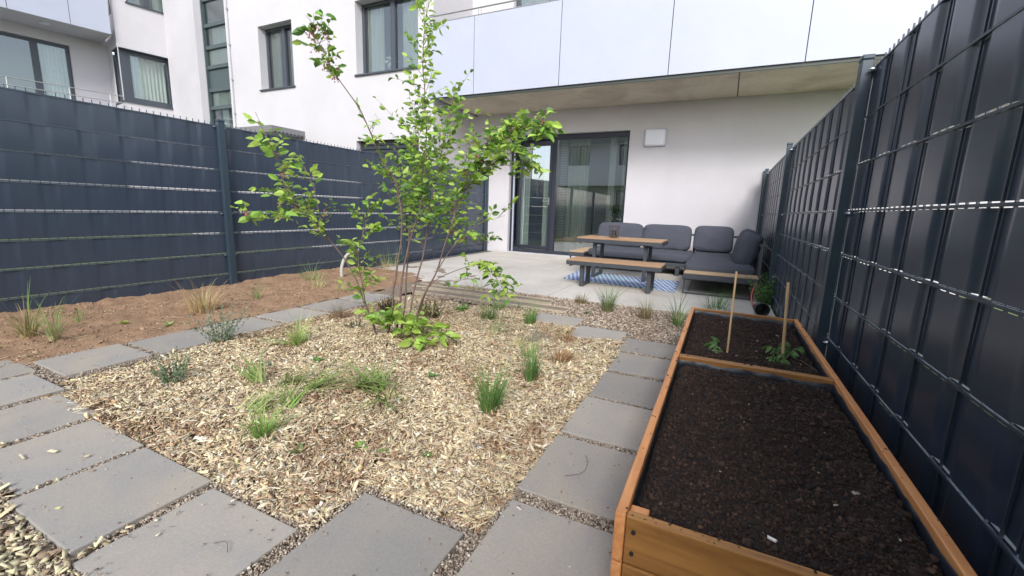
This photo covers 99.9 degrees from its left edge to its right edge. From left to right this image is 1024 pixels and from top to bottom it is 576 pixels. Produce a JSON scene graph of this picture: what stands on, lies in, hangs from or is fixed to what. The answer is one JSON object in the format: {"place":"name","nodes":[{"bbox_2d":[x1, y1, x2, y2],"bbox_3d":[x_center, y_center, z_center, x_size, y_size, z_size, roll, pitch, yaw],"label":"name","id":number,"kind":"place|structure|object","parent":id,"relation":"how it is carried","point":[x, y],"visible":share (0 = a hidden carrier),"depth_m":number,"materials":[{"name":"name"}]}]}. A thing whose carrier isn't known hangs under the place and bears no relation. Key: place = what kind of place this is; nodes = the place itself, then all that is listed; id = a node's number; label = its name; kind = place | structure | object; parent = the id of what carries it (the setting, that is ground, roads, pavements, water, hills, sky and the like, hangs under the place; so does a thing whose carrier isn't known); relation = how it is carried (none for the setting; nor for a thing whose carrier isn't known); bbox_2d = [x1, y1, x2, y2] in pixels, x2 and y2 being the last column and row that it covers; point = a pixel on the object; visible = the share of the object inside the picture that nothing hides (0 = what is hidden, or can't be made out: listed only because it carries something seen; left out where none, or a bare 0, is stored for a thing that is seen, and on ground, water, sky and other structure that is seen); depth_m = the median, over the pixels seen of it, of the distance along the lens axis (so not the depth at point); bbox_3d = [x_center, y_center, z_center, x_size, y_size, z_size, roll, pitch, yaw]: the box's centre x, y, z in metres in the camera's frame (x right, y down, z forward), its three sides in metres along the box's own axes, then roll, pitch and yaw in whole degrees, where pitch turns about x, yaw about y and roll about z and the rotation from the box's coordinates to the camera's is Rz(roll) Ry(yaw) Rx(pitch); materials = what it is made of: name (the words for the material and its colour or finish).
{"place":"outdoors","nodes":[
{"label":"outdoors","id":0,"kind":"place"},
{"bbox_2d":[0,0,238,234],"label":"apartment wing","id":1,"kind":"structure","parent":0,"point":[62,48],"depth_m":10.61,"materials":[{"name":"white paint"}]},
{"bbox_2d":[0,31,75,99],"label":"window","id":2,"kind":"structure","parent":1,"relation":"in","point":[22,57],"depth_m":10.57,"materials":[{"name":"grey"}]},
{"bbox_2d":[107,0,163,13],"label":"window","id":3,"kind":"structure","parent":1,"relation":"in","point":[153,5],"depth_m":10.98,"materials":[{"name":"grey"}]},
{"bbox_2d":[112,47,173,109],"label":"corner window","id":4,"kind":"structure","parent":1,"relation":"in","point":[145,76],"depth_m":11.14,"materials":[{"name":"grey"}]},
{"bbox_2d":[0,266,423,366],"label":"soil bed","id":5,"kind":"object","parent":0,"point":[124,331],"visible":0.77,"depth_m":3.19,"materials":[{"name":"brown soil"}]},
{"bbox_2d":[0,277,51,337],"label":"grass tuft","id":6,"kind":"object","parent":5,"relation":"on","point":[23,334],"visible":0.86,"depth_m":2.52,"materials":[{"name":"beige plant"}]},
{"bbox_2d":[16,280,76,347],"bbox_3d":[-2.648,0.114,2.457,0.546,0.377,0.305,10,13,38],"label":"grass tuft","id":7,"kind":"object","parent":5,"relation":"on","point":[52,335],"visible":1,"depth_m":2.46,"materials":[{"name":"plant"}]},
{"bbox_2d":[61,306,86,322],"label":"grass tuft","id":8,"kind":"object","parent":5,"relation":"on","point":[78,320],"visible":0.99,"depth_m":2.85,"materials":[{"name":"green plant"}]},
{"bbox_2d":[165,278,240,314],"bbox_3d":[-2.331,0.040,3.275,0.617,0.290,0.539,1,10,-7],"label":"grass tuft","id":9,"kind":"object","parent":5,"relation":"on","point":[202,309],"visible":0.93,"depth_m":3.24,"materials":[{"name":"beige plant"}]},
{"bbox_2d":[244,281,268,298],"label":"grass tuft","id":10,"kind":"object","parent":5,"relation":"on","point":[257,296],"visible":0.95,"depth_m":3.79,"materials":[{"name":"green plant"}]},
{"bbox_2d":[295,257,327,280],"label":"grass tuft","id":11,"kind":"object","parent":5,"relation":"on","point":[308,274],"visible":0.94,"depth_m":4.66,"materials":[{"name":"plant"}]},
{"bbox_2d":[306,275,327,287],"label":"grass tuft","id":12,"kind":"object","parent":5,"relation":"on","point":[317,284],"visible":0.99,"depth_m":4.33,"materials":[{"name":"beige plant"}]},
{"bbox_2d":[340,249,358,276],"bbox_3d":[-1.872,-0.274,4.970,0.225,0.369,0.070,-1,11,-15],"label":"flexible pipe","id":13,"kind":"object","parent":5,"relation":"on","point":[342,263],"visible":0.7,"depth_m":4.94,"materials":[{"name":"grey plastic"}]},
{"bbox_2d":[373,257,395,272],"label":"grass tuft","id":14,"kind":"object","parent":5,"relation":"on","point":[383,269],"visible":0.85,"depth_m":5.35,"materials":[{"name":"beige plant"}]},
{"bbox_2d":[68,292,540,442],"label":"garden subsoil","id":15,"kind":"structure","parent":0,"point":[435,318],"depth_m":4.04,"materials":[{"name":"brown soil"}]},
{"bbox_2d":[0,395,94,446],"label":"paving slab","id":16,"kind":"structure","parent":15,"relation":"on","point":[15,423],"depth_m":1.67,"materials":[{"name":"grey concrete"}]},
{"bbox_2d":[0,419,143,495],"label":"paving slab","id":17,"kind":"structure","parent":15,"relation":"on","point":[39,464],"depth_m":1.44,"materials":[{"name":"grey concrete"}]},
{"bbox_2d":[129,329,223,354],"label":"paving slab","id":18,"kind":"structure","parent":15,"relation":"on","point":[165,344],"depth_m":2.59,"materials":[{"name":"grey concrete"}]},
{"bbox_2d":[71,488,296,575],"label":"paving slab","id":19,"kind":"structure","parent":15,"relation":"on","point":[194,523],"depth_m":1.08,"materials":[{"name":"grey concrete"}]},
{"bbox_2d":[212,119,237,284],"bbox_3d":[-2.772,-0.758,4.179,0.074,1.662,0.120,7,11,25],"label":"fence post","id":20,"kind":"object","parent":15,"relation":"on","point":[219,126],"visible":0.96,"depth_m":4.14,"materials":[{"name":"grey metal"}]},
{"bbox_2d":[0,84,229,312],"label":"privacy fence","id":21,"kind":"object","parent":20,"relation":"attached to","point":[26,116],"visible":0.89,"depth_m":3.35,"materials":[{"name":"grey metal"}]},
{"bbox_2d":[225,124,401,282],"bbox_3d":[-2.225,-0.962,5.330,0.025,1.586,2.552,7,11,25],"label":"privacy fence","id":22,"kind":"object","parent":20,"relation":"attached to","point":[337,164],"visible":0.71,"depth_m":4.99,"materials":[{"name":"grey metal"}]},
{"bbox_2d":[200,317,282,335],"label":"paving slab","id":23,"kind":"structure","parent":15,"relation":"on","point":[253,324],"depth_m":2.98,"materials":[{"name":"grey concrete"}]},
{"bbox_2d":[256,307,325,322],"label":"paving slab","id":24,"kind":"structure","parent":15,"relation":"on","point":[295,312],"depth_m":3.30,"materials":[{"name":"grey concrete"}]},
{"bbox_2d":[302,299,363,312],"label":"paving slab","id":25,"kind":"structure","parent":15,"relation":"on","point":[327,305],"depth_m":3.66,"materials":[{"name":"grey concrete"}]},
{"bbox_2d":[40,294,627,533],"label":"wood chip mulch","id":26,"kind":"object","parent":15,"relation":"on","point":[264,481],"visible":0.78,"depth_m":1.78,"materials":[{"name":"beige wood"}]},
{"bbox_2d":[145,346,191,384],"bbox_3d":[-1.612,0.375,2.038,0.214,0.162,0.164,19,20,57],"label":"herb plant","id":27,"kind":"object","parent":26,"relation":"on","point":[163,376],"visible":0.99,"depth_m":2.04,"materials":[{"name":"green plant"}]},
{"bbox_2d":[186,303,249,343],"bbox_3d":[-1.770,0.211,2.594,0.369,0.249,0.236,2,10,3],"label":"herb plant","id":28,"kind":"object","parent":26,"relation":"on","point":[228,334],"visible":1,"depth_m":2.58,"materials":[{"name":"green plant"}]},
{"bbox_2d":[214,391,311,445],"bbox_3d":[-0.909,0.484,1.577,0.263,0.180,0.323,2,10,3],"label":"grass tuft","id":29,"kind":"object","parent":26,"relation":"on","point":[262,431],"visible":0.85,"depth_m":1.60,"materials":[{"name":"green plant"}]},
{"bbox_2d":[237,374,313,412],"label":"flattened grass","id":30,"kind":"structure","parent":26,"relation":"on","point":[293,400],"depth_m":1.80,"materials":[{"name":"green plant"}]},
{"bbox_2d":[252,309,323,345],"bbox_3d":[-1.363,0.238,2.611,0.400,0.256,0.399,11,14,40],"label":"grass tuft","id":31,"kind":"object","parent":26,"relation":"on","point":[299,338],"visible":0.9,"depth_m":2.65,"materials":[{"name":"green plant"}]},
{"bbox_2d":[286,442,309,458],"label":"weed seedling","id":32,"kind":"object","parent":26,"relation":"on","point":[300,446],"visible":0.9,"depth_m":1.50,"materials":[{"name":"green plant"}]},
{"bbox_2d":[229,345,421,416],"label":"flattened grass","id":33,"kind":"structure","parent":26,"relation":"on","point":[257,373],"depth_m":2.00,"materials":[{"name":"green plant"}]},
{"bbox_2d":[329,300,355,319],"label":"grass tuft","id":34,"kind":"object","parent":26,"relation":"on","point":[340,314],"visible":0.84,"depth_m":3.28,"materials":[{"name":"plant"}]},
{"bbox_2d":[376,295,397,310],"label":"rounded bush","id":35,"kind":"object","parent":26,"relation":"on","point":[388,304],"visible":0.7,"depth_m":3.54,"materials":[{"name":"green plant"}]},
{"bbox_2d":[230,0,566,351],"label":"serviceberry shrub","id":36,"kind":"object","parent":26,"relation":"on","point":[423,121],"visible":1,"depth_m":2.59,"materials":[{"name":"green plant"}]},
{"bbox_2d":[414,299,444,319],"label":"rounded bush","id":37,"kind":"object","parent":26,"relation":"on","point":[429,314],"visible":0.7,"depth_m":3.41,"materials":[{"name":"green plant"}]},
{"bbox_2d":[474,298,500,320],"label":"grass tuft","id":38,"kind":"object","parent":26,"relation":"on","point":[483,315],"visible":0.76,"depth_m":3.32,"materials":[{"name":"green plant"}]},
{"bbox_2d":[479,309,512,334],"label":"grass tuft","id":39,"kind":"object","parent":26,"relation":"on","point":[494,325],"visible":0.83,"depth_m":3.05,"materials":[{"name":"green plant"}]},
{"bbox_2d":[491,296,513,310],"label":"grass tuft","id":40,"kind":"object","parent":26,"relation":"on","point":[502,305],"visible":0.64,"depth_m":3.68,"materials":[{"name":"green plant"}]},
{"bbox_2d":[457,350,550,415],"bbox_3d":[-0.079,0.394,1.804,0.421,0.283,0.339,7,11,25],"label":"grass tuft","id":41,"kind":"object","parent":26,"relation":"on","point":[492,399],"visible":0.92,"depth_m":1.80,"materials":[{"name":"green plant"}]},
{"bbox_2d":[498,322,538,347],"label":"grass tuft","id":42,"kind":"object","parent":26,"relation":"on","point":[517,338],"visible":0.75,"depth_m":2.79,"materials":[{"name":"plant"}]},
{"bbox_2d":[508,327,548,358],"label":"grass tuft","id":43,"kind":"object","parent":26,"relation":"on","point":[524,351],"visible":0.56,"depth_m":2.55,"materials":[{"name":"green plant"}]},
{"bbox_2d":[519,287,544,324],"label":"grass tuft","id":44,"kind":"object","parent":26,"relation":"on","point":[532,319],"visible":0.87,"depth_m":3.27,"materials":[{"name":"green plant"}]},
{"bbox_2d":[507,330,562,384],"bbox_3d":[0.113,0.352,2.179,0.270,0.276,0.254,-5,13,-34],"label":"grass tuft","id":45,"kind":"object","parent":26,"relation":"on","point":[529,374],"visible":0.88,"depth_m":2.18,"materials":[{"name":"green plant"}]},
{"bbox_2d":[545,343,581,364],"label":"grass tuft","id":46,"kind":"object","parent":26,"relation":"on","point":[563,357],"visible":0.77,"depth_m":2.48,"materials":[{"name":"brown plant"}]},
{"bbox_2d":[559,327,575,343],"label":"grass tuft","id":47,"kind":"object","parent":26,"relation":"on","point":[565,339],"visible":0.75,"depth_m":2.88,"materials":[{"name":"brown plant"}]},
{"bbox_2d":[570,326,627,341],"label":"paving slab","id":48,"kind":"structure","parent":26,"relation":"on","point":[590,332],"depth_m":3.07,"materials":[{"name":"grey concrete"}]},
{"bbox_2d":[339,292,391,303],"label":"paving slab","id":49,"kind":"structure","parent":15,"relation":"on","point":[370,297],"depth_m":3.98,"materials":[{"name":"grey concrete"}]},
{"bbox_2d":[399,155,405,262],"bbox_3d":[-1.640,-1.140,6.465,0.074,1.662,0.120,7,11,25],"label":"fence post","id":50,"kind":"object","parent":15,"relation":"on","point":[403,246],"visible":0.5,"depth_m":6.49,"materials":[{"name":"grey metal"}]},
{"bbox_2d":[405,159,485,261],"bbox_3d":[-1.102,-1.341,7.598,0.025,1.585,2.512,7,11,25],"label":"privacy fence","id":51,"kind":"object","parent":50,"relation":"attached to","point":[474,197],"visible":0.43,"depth_m":7.57,"materials":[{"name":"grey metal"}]},
{"bbox_2d":[412,283,555,304],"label":"edging slab","id":52,"kind":"structure","parent":15,"relation":"on","point":[481,293],"depth_m":4.33,"materials":[{"name":"grey concrete"}]},
{"bbox_2d":[484,175,488,250],"bbox_3d":[-0.525,-1.516,8.717,0.074,1.662,0.120,7,11,25],"label":"fence post","id":53,"kind":"object","parent":15,"relation":"on","point":[486,209],"visible":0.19,"depth_m":8.67,"materials":[{"name":"grey metal"}]},
{"bbox_2d":[412,288,571,313],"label":"edging slab","id":54,"kind":"structure","parent":15,"relation":"on","point":[545,307],"depth_m":4.03,"materials":[{"name":"grey concrete"}]},
{"bbox_2d":[813,54,877,355],"bbox_3d":[1.513,-0.197,1.994,0.068,1.627,0.120,7,11,25],"label":"fence post","id":55,"kind":"object","parent":15,"relation":"on","point":[867,70],"visible":0.81,"depth_m":1.94,"materials":[{"name":"grey metal"}]},
{"bbox_2d":[770,62,876,357],"bbox_3d":[2.079,-0.389,3.080,0.018,1.554,2.452,7,11,25],"label":"privacy fence","id":56,"kind":"object","parent":55,"relation":"attached to","point":[818,151],"visible":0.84,"depth_m":2.76,"materials":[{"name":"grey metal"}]},
{"bbox_2d":[825,0,1023,575],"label":"privacy fence","id":57,"kind":"object","parent":55,"relation":"attached to","point":[947,64],"visible":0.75,"depth_m":1.06,"materials":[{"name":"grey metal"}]},
{"bbox_2d":[0,291,676,575],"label":"joint grit","id":58,"kind":"object","parent":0,"point":[460,558],"visible":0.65,"depth_m":1.22,"materials":[{"name":"grey gravel"}]},
{"bbox_2d":[0,360,36,379],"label":"paving slab","id":59,"kind":"structure","parent":58,"relation":"on","point":[8,370],"depth_m":2.10,"materials":[{"name":"grey concrete"}]},
{"bbox_2d":[5,294,672,575],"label":"slab crumbs","id":60,"kind":"object","parent":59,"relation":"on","point":[157,519],"visible":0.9,"depth_m":1.23,"materials":[{"name":"brown wood"}]},
{"bbox_2d":[0,374,64,408],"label":"paving slab","id":61,"kind":"structure","parent":58,"relation":"on","point":[26,383],"depth_m":1.89,"materials":[{"name":"grey concrete"}]},
{"bbox_2d":[33,344,151,377],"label":"paving slab","id":62,"kind":"structure","parent":58,"relation":"on","point":[73,363],"depth_m":2.25,"materials":[{"name":"grey concrete"}]},
{"bbox_2d":[7,447,211,557],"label":"paving slab","id":63,"kind":"structure","parent":58,"relation":"on","point":[101,499],"depth_m":1.23,"materials":[{"name":"grey concrete"}]},
{"bbox_2d":[261,493,463,575],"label":"paving slab","id":64,"kind":"structure","parent":58,"relation":"on","point":[396,544],"depth_m":1.09,"materials":[{"name":"grey concrete"}]},
{"bbox_2d":[456,500,612,575],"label":"paving slab","id":65,"kind":"structure","parent":58,"relation":"on","point":[559,546],"depth_m":1.10,"materials":[{"name":"grey concrete"}]},
{"bbox_2d":[517,435,635,524],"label":"paving slab","id":66,"kind":"structure","parent":58,"relation":"on","point":[552,480],"depth_m":1.40,"materials":[{"name":"grey concrete"}]},
{"bbox_2d":[561,396,652,453],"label":"paving slab","id":67,"kind":"structure","parent":58,"relation":"on","point":[622,425],"depth_m":1.75,"materials":[{"name":"grey concrete"}]},
{"bbox_2d":[589,372,662,409],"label":"paving slab","id":68,"kind":"structure","parent":58,"relation":"on","point":[619,388],"depth_m":2.10,"materials":[{"name":"grey concrete"}]},
{"bbox_2d":[608,352,670,381],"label":"paving slab","id":69,"kind":"structure","parent":58,"relation":"on","point":[640,366],"depth_m":2.42,"materials":[{"name":"grey concrete"}]},
{"bbox_2d":[617,338,676,359],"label":"paving slab","id":70,"kind":"structure","parent":58,"relation":"on","point":[652,349],"depth_m":2.77,"materials":[{"name":"grey concrete"}]},
{"bbox_2d":[610,307,977,575],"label":"raised planter","id":71,"kind":"object","parent":58,"relation":"on","point":[745,443],"visible":0.93,"depth_m":0.95,"materials":[{"name":"orange wood"}]},
{"bbox_2d":[704,343,722,352],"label":"tomato seedling","id":72,"kind":"object","parent":71,"relation":"on","point":[711,345],"visible":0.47,"depth_m":1.88,"materials":[{"name":"green plant"}]},
{"bbox_2d":[726,271,736,352],"bbox_3d":[0.929,0.132,1.824,0.008,0.406,0.019,3,10,5],"label":"wooden stake","id":73,"kind":"object","parent":71,"relation":"in","point":[730,323],"visible":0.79,"depth_m":1.82,"materials":[{"name":"brown wood"}]},
{"bbox_2d":[762,342,804,364],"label":"tomato seedling","id":74,"kind":"object","parent":71,"relation":"on","point":[794,354],"visible":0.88,"depth_m":1.78,"materials":[{"name":"green plant"}]},
{"bbox_2d":[781,282,789,358],"bbox_3d":[1.132,0.162,1.785,0.012,0.373,0.035,-6,13,-37],"label":"wooden stake","id":75,"kind":"object","parent":71,"relation":"in","point":[785,317],"visible":0.79,"depth_m":1.78,"materials":[{"name":"brown wood"}]},
{"bbox_2d":[376,235,402,265],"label":"grass tuft","id":76,"kind":"object","parent":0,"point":[395,263],"visible":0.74,"depth_m":5.95,"materials":[{"name":"green plant"}]},
{"bbox_2d":[358,264,476,295],"bbox_3d":[-1.466,-0.135,5.216,1.610,0.035,1.800,7,11,25],"label":"sand border","id":77,"kind":"object","parent":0,"point":[388,290],"visible":0.26,"depth_m":4.64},
{"bbox_2d":[0,233,1023,544],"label":"ground","id":78,"kind":"structure","parent":0,"point":[240,271],"depth_m":6.23,"materials":[{"name":"brown soil"}]},
{"bbox_2d":[372,251,774,316],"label":"patio","id":79,"kind":"structure","parent":0,"point":[544,274],"depth_m":5.18,"materials":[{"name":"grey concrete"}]},
{"bbox_2d":[566,256,665,293],"bbox_3d":[1.165,-0.153,4.876,1.040,0.306,0.390,7,11,25],"label":"bench","id":80,"kind":"object","parent":79,"relation":"on","point":[651,268],"visible":1,"depth_m":4.76,"materials":[{"name":"brown wood"}]},
{"bbox_2d":[564,270,679,291],"bbox_3d":[1.371,-0.103,5.487,1.500,0.011,0.876,8,12,30],"label":"outdoor rug","id":81,"kind":"object","parent":79,"relation":"on","point":[636,282],"visible":0.75,"depth_m":5.39,"materials":[{"name":"blue fabric"}]},
{"bbox_2d":[576,235,667,281],"bbox_3d":[1.431,-0.391,5.635,1.060,0.518,0.600,7,11,25],"label":"patio table","id":82,"kind":"object","parent":81,"relation":"on","point":[646,243],"visible":0.93,"depth_m":5.44,"materials":[{"name":"brown wood"}]},
{"bbox_2d":[609,225,618,237],"bbox_3d":[1.335,-0.738,5.625,0.128,0.155,0.128,7,11,25],"label":"wire lantern","id":83,"kind":"object","parent":82,"relation":"on","point":[613,234],"visible":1,"depth_m":5.61,"materials":[{"name":"brown"}]},
{"bbox_2d":[569,222,763,300],"bbox_3d":[1.921,-0.516,5.913,2.536,0.695,2.400,7,11,25],"label":"corner sofa","id":84,"kind":"object","parent":79,"relation":"on","point":[712,258],"visible":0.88,"depth_m":6.24,"materials":[{"name":"grey fabric"}]},
{"bbox_2d":[688,279,737,310],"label":"grass tuft","id":85,"kind":"object","parent":79,"relation":"on","point":[713,306],"visible":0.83,"depth_m":3.96,"materials":[{"name":"green plant"}]},
{"bbox_2d":[753,169,768,266],"bbox_3d":[3.689,-0.931,6.390,0.068,1.627,0.120,7,11,25],"label":"fence post","id":86,"kind":"object","parent":79,"relation":"on","point":[762,200],"visible":0.56,"depth_m":6.31,"materials":[{"name":"grey metal"}]},
{"bbox_2d":[755,147,793,305],"bbox_3d":[3.167,-0.757,5.278,0.018,1.552,2.452,7,11,25],"label":"privacy fence","id":87,"kind":"object","parent":86,"relation":"attached to","point":[772,202],"visible":0.61,"depth_m":5.22,"materials":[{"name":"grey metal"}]},
{"bbox_2d":[752,303,769,315],"bbox_3d":[2.200,0.182,3.798,0.131,0.121,0.110,7,11,25],"label":"plant pot","id":88,"kind":"object","parent":79,"relation":"on","point":[763,309],"visible":0.91,"depth_m":3.80,"materials":[{"name":"black plastic"}]},
{"bbox_2d":[745,273,775,304],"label":"herb plant","id":89,"kind":"object","parent":88,"relation":"in","point":[763,297],"visible":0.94,"depth_m":4.21,"materials":[{"name":"green plant"}]},
{"bbox_2d":[767,142,793,305],"bbox_3d":[2.601,-0.564,4.192,0.068,1.627,0.120,7,11,25],"label":"fence post","id":90,"kind":"object","parent":79,"relation":"on","point":[789,151],"visible":0.77,"depth_m":4.14,"materials":[{"name":"grey metal"}]},
{"bbox_2d":[492,300,682,354],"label":"gravel path","id":91,"kind":"structure","parent":0,"point":[542,334],"depth_m":3.18,"materials":[{"name":"beige gravel"}]},
{"bbox_2d":[417,285,687,360],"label":"fine gravel","id":92,"kind":"structure","parent":91,"relation":"on","point":[628,324],"depth_m":3.54,"materials":[{"name":"grey gravel"}]},
{"bbox_2d":[464,275,484,290],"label":"grass tuft","id":93,"kind":"object","parent":92,"relation":"on","point":[473,287],"visible":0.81,"depth_m":4.51,"materials":[{"name":"beige plant"}]},
{"bbox_2d":[629,298,659,318],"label":"grass tuft","id":94,"kind":"object","parent":92,"relation":"on","point":[644,315],"visible":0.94,"depth_m":3.53,"materials":[{"name":"beige plant"}]},
{"bbox_2d":[666,291,691,327],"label":"grass tuft","id":95,"kind":"object","parent":92,"relation":"on","point":[675,322],"visible":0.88,"depth_m":3.35,"materials":[{"name":"green plant"}]},
{"bbox_2d":[536,313,583,326],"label":"paving slab","id":96,"kind":"structure","parent":91,"relation":"on","point":[556,319],"depth_m":3.41,"materials":[{"name":"grey concrete"}]},
{"bbox_2d":[571,292,590,303],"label":"grass tuft","id":97,"kind":"object","parent":91,"relation":"on","point":[579,300],"visible":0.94,"depth_m":4.06,"materials":[{"name":"beige plant"}]},
{"bbox_2d":[590,280,627,312],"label":"grass tuft","id":98,"kind":"object","parent":91,"relation":"on","point":[607,305],"visible":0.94,"depth_m":3.72,"materials":[{"name":"green plant"}]},
{"bbox_2d":[199,0,1023,297],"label":"apartment building","id":99,"kind":"structure","parent":0,"point":[734,97],"depth_m":7.05,"materials":[{"name":"white paint"}]},
{"bbox_2d":[259,24,295,91],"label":"window","id":100,"kind":"structure","parent":99,"relation":"in","point":[279,48],"depth_m":9.28,"materials":[{"name":"grey"}]},
{"bbox_2d":[354,0,417,76],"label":"window","id":101,"kind":"structure","parent":99,"relation":"in","point":[384,22],"depth_m":8.07,"materials":[{"name":"grey"}]},
{"bbox_2d":[516,0,550,6],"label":"window","id":102,"kind":"structure","parent":99,"relation":"in","point":[522,2],"depth_m":7.94,"materials":[{"name":"grey"}]},
{"bbox_2d":[515,140,553,249],"bbox_3d":[0.439,-1.798,8.442,0.782,2.050,0.178,8,12,32],"label":"door leaf","id":103,"kind":"structure","parent":99,"relation":"in","point":[521,181],"depth_m":8.53,"materials":[{"name":"grey"}]},
{"bbox_2d":[643,128,666,146],"bbox_3d":[2.362,-2.487,7.111,0.360,0.290,0.085,7,11,25],"label":"wall lamp","id":104,"kind":"object","parent":99,"relation":"attached to","point":[657,137],"visible":1,"depth_m":7.08,"materials":[{"name":"white plastic"}]},
{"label":"chip path border","id":105,"kind":"structure","parent":0,"visible":0},
{"bbox_2d":[0,441,134,575],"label":"coarse bark chips","id":106,"kind":"object","parent":105,"relation":"on","point":[10,568],"visible":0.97,"depth_m":1.03,"materials":[{"name":"brown wood"}]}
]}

